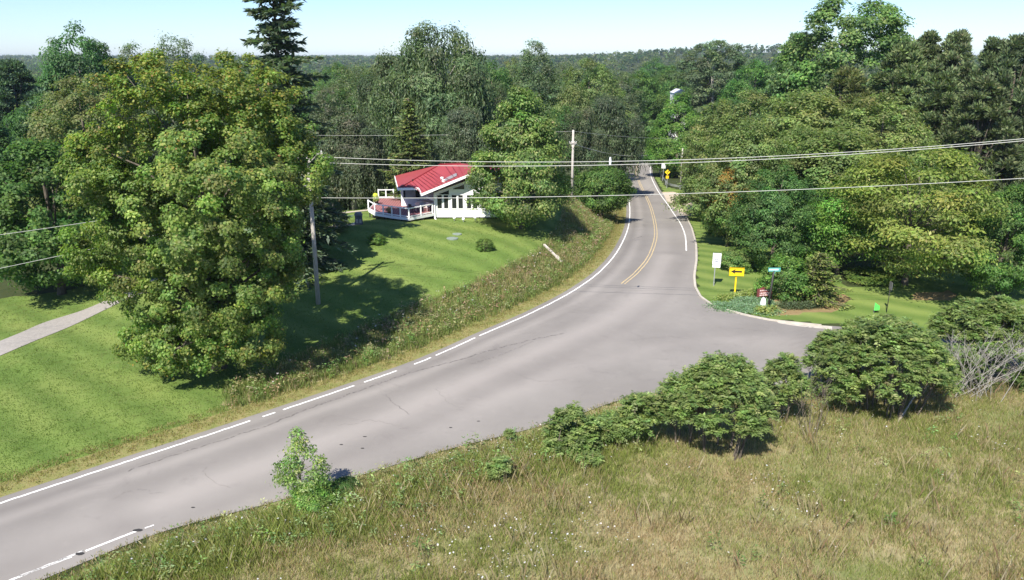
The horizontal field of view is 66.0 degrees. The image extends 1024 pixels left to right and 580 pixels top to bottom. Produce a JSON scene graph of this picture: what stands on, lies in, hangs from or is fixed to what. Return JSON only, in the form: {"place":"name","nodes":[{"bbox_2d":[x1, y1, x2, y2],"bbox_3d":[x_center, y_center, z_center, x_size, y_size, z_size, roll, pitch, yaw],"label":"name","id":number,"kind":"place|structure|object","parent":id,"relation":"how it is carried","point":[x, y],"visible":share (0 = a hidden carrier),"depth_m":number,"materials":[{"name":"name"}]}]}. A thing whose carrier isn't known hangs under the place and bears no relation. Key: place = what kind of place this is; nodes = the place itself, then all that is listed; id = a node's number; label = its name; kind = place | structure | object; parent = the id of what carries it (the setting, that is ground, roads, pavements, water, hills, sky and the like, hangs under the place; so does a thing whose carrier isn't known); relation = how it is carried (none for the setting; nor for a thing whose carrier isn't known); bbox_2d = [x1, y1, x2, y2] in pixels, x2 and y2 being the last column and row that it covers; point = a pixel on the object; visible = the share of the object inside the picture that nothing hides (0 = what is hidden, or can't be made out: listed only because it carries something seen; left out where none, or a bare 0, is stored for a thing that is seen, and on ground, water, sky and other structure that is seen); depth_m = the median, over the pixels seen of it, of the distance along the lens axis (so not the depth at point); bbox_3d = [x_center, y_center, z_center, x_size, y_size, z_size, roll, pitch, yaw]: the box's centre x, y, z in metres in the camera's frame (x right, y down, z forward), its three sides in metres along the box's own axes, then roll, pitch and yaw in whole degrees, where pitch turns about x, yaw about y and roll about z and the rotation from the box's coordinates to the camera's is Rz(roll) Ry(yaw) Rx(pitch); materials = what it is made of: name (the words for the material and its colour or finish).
{"place":"outdoors","nodes":[
{"label":"outdoors","id":0,"kind":"place"},
{"bbox_2d":[0,278,164,354],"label":"driveway","id":1,"kind":"structure","parent":0,"point":[27,336],"depth_m":57.55,"materials":[{"name":"concrete"}]},
{"bbox_2d":[0,155,814,579],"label":"road","id":2,"kind":"structure","parent":0,"point":[596,353],"depth_m":45.45,"materials":[{"name":"asphalt"}]},
{"bbox_2d":[0,203,629,503],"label":"edge line","id":3,"kind":"object","parent":2,"relation":"on","point":[320,396],"visible":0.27,"depth_m":45.31,"materials":[{"name":"white paint"}]},
{"bbox_2d":[0,52,1023,579],"bbox_3d":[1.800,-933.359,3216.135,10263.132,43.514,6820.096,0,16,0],"label":"ground","id":4,"kind":"structure","parent":0,"point":[918,300],"depth_m":46.86,"materials":[{"name":"green plant"}]},
{"bbox_2d":[0,121,36,228],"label":"deciduous tree","id":5,"kind":"object","parent":4,"relation":"on","point":[5,140],"visible":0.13,"depth_m":79.22,"materials":[{"name":"green plant"}]},
{"bbox_2d":[0,57,62,147],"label":"deciduous tree","id":6,"kind":"object","parent":4,"relation":"on","point":[12,70],"visible":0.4,"depth_m":100.93,"materials":[{"name":"green plant"}]},
{"bbox_2d":[1,92,85,212],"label":"deciduous tree","id":7,"kind":"object","parent":4,"relation":"on","point":[18,125],"visible":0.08,"depth_m":94.08,"materials":[{"name":"green plant"}]},
{"bbox_2d":[0,133,137,294],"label":"maple tree","id":8,"kind":"object","parent":4,"relation":"on","point":[19,247],"visible":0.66,"depth_m":60.72,"materials":[{"name":"green plant"}]},
{"bbox_2d":[32,20,135,151],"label":"deciduous tree","id":9,"kind":"object","parent":4,"relation":"on","point":[59,65],"visible":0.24,"depth_m":110.97,"materials":[{"name":"green plant"}]},
{"bbox_2d":[19,72,169,249],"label":"deciduous tree","id":10,"kind":"object","parent":4,"relation":"on","point":[43,126],"visible":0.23,"depth_m":77.74,"materials":[{"name":"green plant"}]},
{"bbox_2d":[119,40,177,174],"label":"deciduous tree","id":11,"kind":"object","parent":4,"relation":"on","point":[127,50],"visible":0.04,"depth_m":120.43,"materials":[{"name":"green plant"}]},
{"bbox_2d":[134,29,221,164],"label":"deciduous tree","id":12,"kind":"object","parent":4,"relation":"on","point":[167,67],"visible":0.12,"depth_m":117.89,"materials":[{"name":"green plant"}]},
{"bbox_2d":[48,44,339,379],"bbox_3d":[-18.332,-4.112,47.005,16.176,20.302,14.164,14,21,40],"label":"maple tree","id":13,"kind":"object","parent":4,"relation":"on","point":[198,258],"visible":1,"depth_m":45.17,"materials":[{"name":"green plant"}]},
{"bbox_2d":[224,0,357,289],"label":"spruce tree","id":14,"kind":"object","parent":4,"relation":"on","point":[278,40],"visible":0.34,"depth_m":64.37,"materials":[{"name":"green plant"}]},
{"bbox_2d":[265,426,333,495],"bbox_3d":[-9.371,7.661,34.684,3.178,4.172,2.472,6,17,19],"label":"sapling","id":15,"kind":"object","parent":4,"relation":"on","point":[296,466],"visible":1,"depth_m":34.20,"materials":[{"name":"green plant"}]},
{"bbox_2d":[0,207,626,491],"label":"verge grass","id":16,"kind":"structure","parent":4,"relation":"on","point":[596,256],"depth_m":46.55,"materials":[{"name":"plant"}]},
{"bbox_2d":[283,482,344,517],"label":"shrub","id":17,"kind":"object","parent":4,"relation":"on","point":[302,499],"visible":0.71,"depth_m":34.12,"materials":[{"name":"green plant"}]},
{"bbox_2d":[299,150,342,304],"bbox_3d":[-15.248,-6.010,65.582,2.292,12.517,12.414,0,16,0],"label":"utility pole","id":18,"kind":"object","parent":4,"relation":"on","point":[316,274],"visible":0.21,"depth_m":60.59,"materials":[{"name":"wood"}]},
{"bbox_2d":[334,138,1023,164],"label":"overhead wire","id":19,"kind":"object","parent":18,"relation":"attached to","point":[609,161],"visible":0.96,"depth_m":54.20,"materials":[{"name":"metal"}]},
{"bbox_2d":[340,140,1023,165],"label":"overhead wire","id":20,"kind":"object","parent":18,"relation":"attached to","point":[710,161],"visible":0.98,"depth_m":53.62,"materials":[{"name":"metal"}]},
{"bbox_2d":[471,178,1023,197],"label":"overhead wire","id":21,"kind":"object","parent":18,"relation":"attached to","point":[740,191],"visible":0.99,"depth_m":54.53,"materials":[{"name":"metal"}]},
{"bbox_2d":[312,61,355,93],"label":"deciduous tree","id":22,"kind":"object","parent":4,"relation":"on","point":[333,66],"visible":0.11,"depth_m":246.49,"materials":[{"name":"green plant"}]},
{"bbox_2d":[301,83,369,207],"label":"deciduous tree","id":23,"kind":"object","parent":4,"relation":"on","point":[318,114],"visible":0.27,"depth_m":100.36,"materials":[{"name":"green plant"}]},
{"bbox_2d":[323,475,361,499],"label":"shrub","id":24,"kind":"object","parent":4,"relation":"on","point":[350,480],"visible":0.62,"depth_m":35.68,"materials":[{"name":"green plant"}]},
{"bbox_2d":[322,60,377,116],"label":"deciduous tree","id":25,"kind":"object","parent":4,"relation":"on","point":[352,80],"visible":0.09,"depth_m":122.03,"materials":[{"name":"green plant"}]},
{"bbox_2d":[39,390,662,579],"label":"verge grass","id":26,"kind":"structure","parent":4,"relation":"on","point":[598,410],"depth_m":34.37,"materials":[{"name":"plant"}]},
{"bbox_2d":[313,111,395,210],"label":"willow tree","id":27,"kind":"object","parent":4,"relation":"on","point":[370,150],"visible":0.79,"depth_m":98.78,"materials":[{"name":"green plant"}]},
{"bbox_2d":[351,49,430,192],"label":"willow tree","id":28,"kind":"object","parent":4,"relation":"on","point":[386,66],"visible":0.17,"depth_m":116.24,"materials":[{"name":"green plant"}]},
{"bbox_2d":[376,97,433,198],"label":"cedar tree","id":29,"kind":"object","parent":4,"relation":"on","point":[410,132],"visible":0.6,"depth_m":92.29,"materials":[{"name":"green plant"}]},
{"bbox_2d":[216,194,618,407],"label":"bank weeds","id":30,"kind":"object","parent":4,"relation":"on","point":[593,240],"visible":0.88,"depth_m":60.27,"materials":[{"name":"green plant"}]},
{"bbox_2d":[366,17,501,178],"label":"willow tree","id":31,"kind":"object","parent":4,"relation":"on","point":[420,83],"visible":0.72,"depth_m":108.48,"materials":[{"name":"green plant"}]},
{"bbox_2d":[367,163,524,221],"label":"house","id":32,"kind":"structure","parent":4,"relation":"on","point":[447,200],"depth_m":85.15,"materials":[{"name":"white paint"}]},
{"bbox_2d":[430,102,501,189],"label":"willow tree","id":33,"kind":"object","parent":4,"relation":"on","point":[466,123],"visible":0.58,"depth_m":97.71,"materials":[{"name":"green plant"}]},
{"bbox_2d":[482,454,514,481],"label":"sumac shrub","id":34,"kind":"object","parent":4,"relation":"on","point":[496,466],"visible":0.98,"depth_m":36.22,"materials":[{"name":"green plant"}]},
{"bbox_2d":[484,58,513,112],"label":"deciduous tree","id":35,"kind":"object","parent":4,"relation":"on","point":[508,80],"visible":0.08,"depth_m":135.47,"materials":[{"name":"green plant"}]},
{"bbox_2d":[485,78,519,175],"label":"deciduous tree","id":36,"kind":"object","parent":4,"relation":"on","point":[501,91],"visible":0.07,"depth_m":118.80,"materials":[{"name":"green plant"}]},
{"bbox_2d":[0,43,1022,133],"bbox_3d":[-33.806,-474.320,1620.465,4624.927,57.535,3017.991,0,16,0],"label":"distant woods","id":37,"kind":"object","parent":4,"relation":"on","point":[629,57],"visible":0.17,"depth_m":1252.27,"materials":[{"name":"green plant"}]},
{"bbox_2d":[463,84,578,230],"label":"maple tree","id":38,"kind":"object","parent":4,"relation":"on","point":[515,166],"visible":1,"depth_m":77.22,"materials":[{"name":"green plant"}]},
{"bbox_2d":[36,370,1023,579],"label":"roadside weeds","id":39,"kind":"object","parent":4,"relation":"on","point":[416,543],"visible":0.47,"depth_m":34.07,"materials":[{"name":"green plant"}]},
{"bbox_2d":[510,38,566,117],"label":"deciduous tree","id":40,"kind":"object","parent":4,"relation":"on","point":[524,77],"visible":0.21,"depth_m":142.66,"materials":[{"name":"green plant"}]},
{"bbox_2d":[63,369,1023,579],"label":"meadow grass","id":41,"kind":"structure","parent":4,"relation":"on","point":[230,555],"depth_m":34.14,"materials":[{"name":"green plant"}]},
{"bbox_2d":[92,373,1018,579],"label":"white wildflowers","id":42,"kind":"object","parent":4,"relation":"on","point":[571,521],"visible":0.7,"depth_m":32.43,"materials":[{"name":"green plant"}]},
{"bbox_2d":[541,103,594,195],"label":"deciduous tree","id":43,"kind":"object","parent":4,"relation":"on","point":[563,118],"visible":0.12,"depth_m":118.07,"materials":[{"name":"green plant"}]},
{"bbox_2d":[540,400,602,458],"bbox_3d":[2.932,6.985,39.035,3.133,2.973,2.886,0,16,0],"label":"sumac shrub","id":44,"kind":"object","parent":4,"relation":"on","point":[583,427],"visible":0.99,"depth_m":38.58,"materials":[{"name":"green plant"}]},
{"bbox_2d":[552,83,601,191],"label":"deciduous tree","id":45,"kind":"object","parent":4,"relation":"on","point":[564,96],"visible":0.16,"depth_m":123.43,"materials":[{"name":"green plant"}]},
{"bbox_2d":[554,106,611,198],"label":"willow tree","id":46,"kind":"object","parent":4,"relation":"on","point":[598,142],"visible":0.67,"depth_m":116.96,"materials":[{"name":"green plant"}]},
{"bbox_2d":[575,448,604,468],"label":"sumac shrub","id":47,"kind":"object","parent":4,"relation":"on","point":[597,458],"visible":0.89,"depth_m":37.77,"materials":[{"name":"green plant"}]},
{"bbox_2d":[548,57,640,171],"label":"deciduous tree","id":48,"kind":"object","parent":4,"relation":"on","point":[570,77],"visible":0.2,"depth_m":157.53,"materials":[{"name":"green plant"}]},
{"bbox_2d":[574,162,637,215],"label":"apple tree","id":49,"kind":"object","parent":4,"relation":"on","point":[613,181],"visible":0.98,"depth_m":105.33,"materials":[{"name":"green plant"}]},
{"bbox_2d":[590,409,635,447],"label":"sumac shrub","id":50,"kind":"object","parent":4,"relation":"on","point":[606,424],"visible":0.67,"depth_m":39.53,"materials":[{"name":"green plant"}]},
{"bbox_2d":[590,92,646,197],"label":"willow tree","id":51,"kind":"object","parent":4,"relation":"on","point":[610,111],"visible":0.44,"depth_m":133.56,"materials":[{"name":"green plant"}]},
{"bbox_2d":[595,69,649,156],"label":"deciduous tree","id":52,"kind":"object","parent":4,"relation":"on","point":[626,86],"visible":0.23,"depth_m":211.85,"materials":[{"name":"green plant"}]},
{"bbox_2d":[610,390,666,440],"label":"sumac shrub","id":53,"kind":"object","parent":4,"relation":"on","point":[629,417],"visible":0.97,"depth_m":39.46,"materials":[{"name":"green plant"}]},
{"bbox_2d":[617,69,669,160],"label":"deciduous tree","id":54,"kind":"object","parent":4,"relation":"on","point":[655,97],"visible":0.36,"depth_m":218.66,"materials":[{"name":"green plant"}]},
{"bbox_2d":[635,55,675,133],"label":"deciduous tree","id":55,"kind":"object","parent":4,"relation":"on","point":[659,67],"visible":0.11,"depth_m":286.65,"materials":[{"name":"green plant"}]},
{"bbox_2d":[644,64,693,129],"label":"deciduous tree","id":56,"kind":"object","parent":4,"relation":"on","point":[668,85],"visible":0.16,"depth_m":255.29,"materials":[{"name":"green plant"}]},
{"bbox_2d":[640,91,701,177],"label":"maple tree","id":57,"kind":"object","parent":4,"relation":"on","point":[658,148],"visible":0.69,"depth_m":171.12,"materials":[{"name":"green plant"}]},
{"bbox_2d":[646,365,709,445],"bbox_3d":[8.396,6.013,40.101,3.361,4.306,2.626,-4,17,-12],"label":"sumac shrub","id":58,"kind":"object","parent":4,"relation":"on","point":[669,386],"visible":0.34,"depth_m":39.50,"materials":[{"name":"green plant"}]},
{"bbox_2d":[669,40,751,133],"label":"poplar tree","id":59,"kind":"object","parent":4,"relation":"on","point":[704,74],"visible":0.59,"depth_m":223.50,"materials":[{"name":"green plant"}]},
{"bbox_2d":[676,111,751,188],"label":"birch tree","id":60,"kind":"object","parent":4,"relation":"on","point":[686,133],"visible":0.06,"depth_m":120.22,"materials":[{"name":"green plant"}]},
{"bbox_2d":[665,350,780,459],"bbox_3d":[10.383,5.681,39.240,5.631,5.335,5.021,0,16,0],"label":"sumac shrub","id":61,"kind":"object","parent":4,"relation":"on","point":[723,381],"visible":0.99,"depth_m":37.91,"materials":[{"name":"green plant"}]},
{"bbox_2d":[695,166,752,246],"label":"ornamental tree","id":62,"kind":"object","parent":4,"relation":"on","point":[728,172],"visible":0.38,"depth_m":83.32,"materials":[{"name":"green plant"}]},
{"bbox_2d":[661,89,787,216],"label":"birch tree","id":63,"kind":"object","parent":4,"relation":"on","point":[693,151],"visible":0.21,"depth_m":109.89,"materials":[{"name":"green plant"}]},
{"bbox_2d":[697,301,786,315],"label":"ground cover","id":64,"kind":"object","parent":4,"relation":"on","point":[746,307],"visible":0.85,"depth_m":62.15,"materials":[{"name":"green plant"}]},
{"bbox_2d":[720,245,764,272],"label":"shrub","id":65,"kind":"object","parent":4,"relation":"on","point":[735,256],"visible":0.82,"depth_m":72.95,"materials":[{"name":"green plant"}]},
{"bbox_2d":[685,117,802,245],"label":"deciduous tree","id":66,"kind":"object","parent":4,"relation":"on","point":[749,148],"visible":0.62,"depth_m":82.49,"materials":[{"name":"green plant"}]},
{"bbox_2d":[714,59,775,107],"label":"deciduous tree","id":67,"kind":"object","parent":4,"relation":"on","point":[762,71],"visible":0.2,"depth_m":182.28,"materials":[{"name":"green plant"}]},
{"bbox_2d":[685,216,820,325],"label":"kerb","id":68,"kind":"structure","parent":4,"relation":"on","point":[694,278],"depth_m":64.37,"materials":[{"name":"concrete"}]},
{"bbox_2d":[724,162,826,265],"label":"maple tree","id":69,"kind":"object","parent":4,"relation":"on","point":[777,202],"visible":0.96,"depth_m":70.52,"materials":[{"name":"green plant"}]},
{"bbox_2d":[752,253,817,301],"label":"shrub","id":70,"kind":"object","parent":4,"relation":"on","point":[795,264],"visible":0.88,"depth_m":63.85,"materials":[{"name":"green plant"}]},
{"bbox_2d":[760,352,813,422],"bbox_3d":[14.569,5.345,42.442,3.553,4.266,2.635,0,16,0],"label":"sumac shrub","id":71,"kind":"object","parent":4,"relation":"on","point":[787,367],"visible":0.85,"depth_m":41.79,"materials":[{"name":"green plant"}]},
{"bbox_2d":[754,30,824,120],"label":"pine tree","id":72,"kind":"object","parent":4,"relation":"on","point":[768,88],"visible":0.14,"depth_m":121.98,"materials":[{"name":"green plant"}]},
{"bbox_2d":[755,120,840,207],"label":"deciduous tree","id":73,"kind":"object","parent":4,"relation":"on","point":[790,137],"visible":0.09,"depth_m":87.00,"materials":[{"name":"green plant"}]},
{"bbox_2d":[774,299,826,310],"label":"hedge","id":74,"kind":"object","parent":4,"relation":"on","point":[804,304],"visible":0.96,"depth_m":62.28,"materials":[{"name":"green plant"}]},
{"bbox_2d":[769,177,834,245],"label":"deciduous tree","id":75,"kind":"object","parent":4,"relation":"on","point":[814,191],"visible":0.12,"depth_m":79.51,"materials":[{"name":"green plant"}]},
{"bbox_2d":[731,89,875,172],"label":"birch tree","id":76,"kind":"object","parent":4,"relation":"on","point":[790,117],"visible":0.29,"depth_m":93.56,"materials":[{"name":"green plant"}]},
{"bbox_2d":[788,367,838,437],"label":"bare shrub","id":77,"kind":"object","parent":4,"relation":"on","point":[823,392],"visible":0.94,"depth_m":41.29,"materials":[{"name":"grey plant"}]},
{"bbox_2d":[777,251,854,309],"bbox_3d":[24.725,-0.851,63.815,6.071,4.633,5.854,-2,16,-6],"label":"shrub","id":78,"kind":"object","parent":4,"relation":"on","point":[817,262],"visible":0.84,"depth_m":63.24,"materials":[{"name":"green plant"}]},
{"bbox_2d":[799,328,863,394],"bbox_3d":[18.748,4.348,46.234,3.572,4.139,3.243,11,20,34],"label":"sumac shrub","id":79,"kind":"object","parent":4,"relation":"on","point":[828,337],"visible":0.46,"depth_m":45.88,"materials":[{"name":"green plant"}]},
{"bbox_2d":[759,0,925,123],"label":"deciduous tree","id":80,"kind":"object","parent":4,"relation":"on","point":[850,39],"visible":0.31,"depth_m":115.45,"materials":[{"name":"green plant"}]},
{"bbox_2d":[799,65,889,146],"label":"pine tree","id":81,"kind":"object","parent":4,"relation":"on","point":[849,80],"visible":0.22,"depth_m":100.26,"materials":[{"name":"green plant"}]},
{"bbox_2d":[788,176,903,274],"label":"dogwood tree","id":82,"kind":"object","parent":4,"relation":"on","point":[832,212],"visible":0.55,"depth_m":69.39,"materials":[{"name":"green plant"}]},
{"bbox_2d":[759,122,933,228],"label":"birch tree","id":83,"kind":"object","parent":4,"relation":"on","point":[849,143],"visible":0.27,"depth_m":80.55,"materials":[{"name":"green plant"}]},
{"bbox_2d":[837,313,901,376],"bbox_3d":[22.386,3.383,49.086,6.190,4.212,4.823,0,16,0],"label":"sumac shrub","id":84,"kind":"object","parent":4,"relation":"on","point":[859,319],"visible":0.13,"depth_m":48.72,"materials":[{"name":"green plant"}]},
{"bbox_2d":[840,267,911,286],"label":"shrub","id":85,"kind":"object","parent":4,"relation":"on","point":[878,274],"visible":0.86,"depth_m":69.30,"materials":[{"name":"green plant"}]},
{"bbox_2d":[818,90,955,244],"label":"birch tree","id":86,"kind":"object","parent":4,"relation":"on","point":[904,114],"visible":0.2,"depth_m":85.08,"materials":[{"name":"green plant"}]},
{"bbox_2d":[813,316,964,419],"bbox_3d":[20.883,4.318,43.736,8.060,5.744,6.667,0,16,0],"label":"sumac shrub","id":87,"kind":"object","parent":4,"relation":"on","point":[911,345],"visible":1,"depth_m":42.32,"materials":[{"name":"green plant"}]},
{"bbox_2d":[866,40,941,145],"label":"pine tree","id":88,"kind":"object","parent":4,"relation":"on","point":[909,59],"visible":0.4,"depth_m":100.68,"materials":[{"name":"green plant"}]},
{"bbox_2d":[887,29,942,142],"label":"pine tree","id":89,"kind":"object","parent":4,"relation":"on","point":[928,39],"visible":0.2,"depth_m":105.88,"materials":[{"name":"green plant"}]},
{"bbox_2d":[820,141,1021,285],"bbox_3d":[34.117,-5.910,66.141,15.085,12.913,20.986,3,17,9],"label":"locust tree","id":90,"kind":"object","parent":4,"relation":"on","point":[954,248],"visible":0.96,"depth_m":63.83,"materials":[{"name":"green plant"}]},
{"bbox_2d":[886,70,964,204],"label":"pine tree","id":91,"kind":"object","parent":4,"relation":"on","point":[935,103],"visible":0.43,"depth_m":91.16,"materials":[{"name":"green plant"}]},
{"bbox_2d":[915,28,977,148],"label":"pine tree","id":92,"kind":"object","parent":4,"relation":"on","point":[956,47],"visible":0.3,"depth_m":102.19,"materials":[{"name":"green plant"}]},
{"bbox_2d":[924,297,990,349],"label":"sumac shrub","id":93,"kind":"object","parent":4,"relation":"on","point":[939,322],"visible":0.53,"depth_m":52.41,"materials":[{"name":"green plant"}]},
{"bbox_2d":[925,324,1023,402],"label":"bare shrub","id":94,"kind":"object","parent":4,"relation":"on","point":[977,367],"visible":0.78,"depth_m":45.59,"materials":[{"name":"plant"}]},
{"bbox_2d":[934,74,1023,235],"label":"pine tree","id":95,"kind":"object","parent":4,"relation":"on","point":[977,111],"visible":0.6,"depth_m":85.03,"materials":[{"name":"green plant"}]},
{"bbox_2d":[939,340,1023,392],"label":"bare shrub","id":96,"kind":"object","parent":4,"relation":"on","point":[1020,377],"visible":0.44,"depth_m":47.14,"materials":[{"name":"grey plant"}]},
{"bbox_2d":[945,294,1023,371],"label":"sumac shrub","id":97,"kind":"object","parent":4,"relation":"on","point":[1006,312],"visible":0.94,"depth_m":48.78,"materials":[{"name":"green plant"}]},
{"bbox_2d":[959,36,1016,213],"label":"pine tree","id":98,"kind":"object","parent":4,"relation":"on","point":[989,53],"visible":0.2,"depth_m":93.49,"materials":[{"name":"green plant"}]},
{"bbox_2d":[953,182,1023,296],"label":"maple tree","id":99,"kind":"object","parent":4,"relation":"on","point":[1001,278],"visible":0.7,"depth_m":62.92,"materials":[{"name":"green plant"}]},
{"bbox_2d":[967,32,1023,233],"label":"pine tree","id":100,"kind":"object","parent":4,"relation":"on","point":[1009,71],"visible":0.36,"depth_m":86.19,"materials":[{"name":"green plant"}]},
{"bbox_2d":[993,137,1023,236],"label":"deciduous tree","id":101,"kind":"object","parent":4,"relation":"on","point":[1009,181],"visible":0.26,"depth_m":85.40,"materials":[{"name":"green plant"}]},
{"bbox_2d":[0,0,1023,58],"label":"sky","id":102,"kind":"structure","parent":0,"point":[330,27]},
{"bbox_2d":[667,326,1023,389],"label":"side road","id":103,"kind":"structure","parent":0,"point":[796,346],"depth_m":52.92,"materials":[{"name":"asphalt"}]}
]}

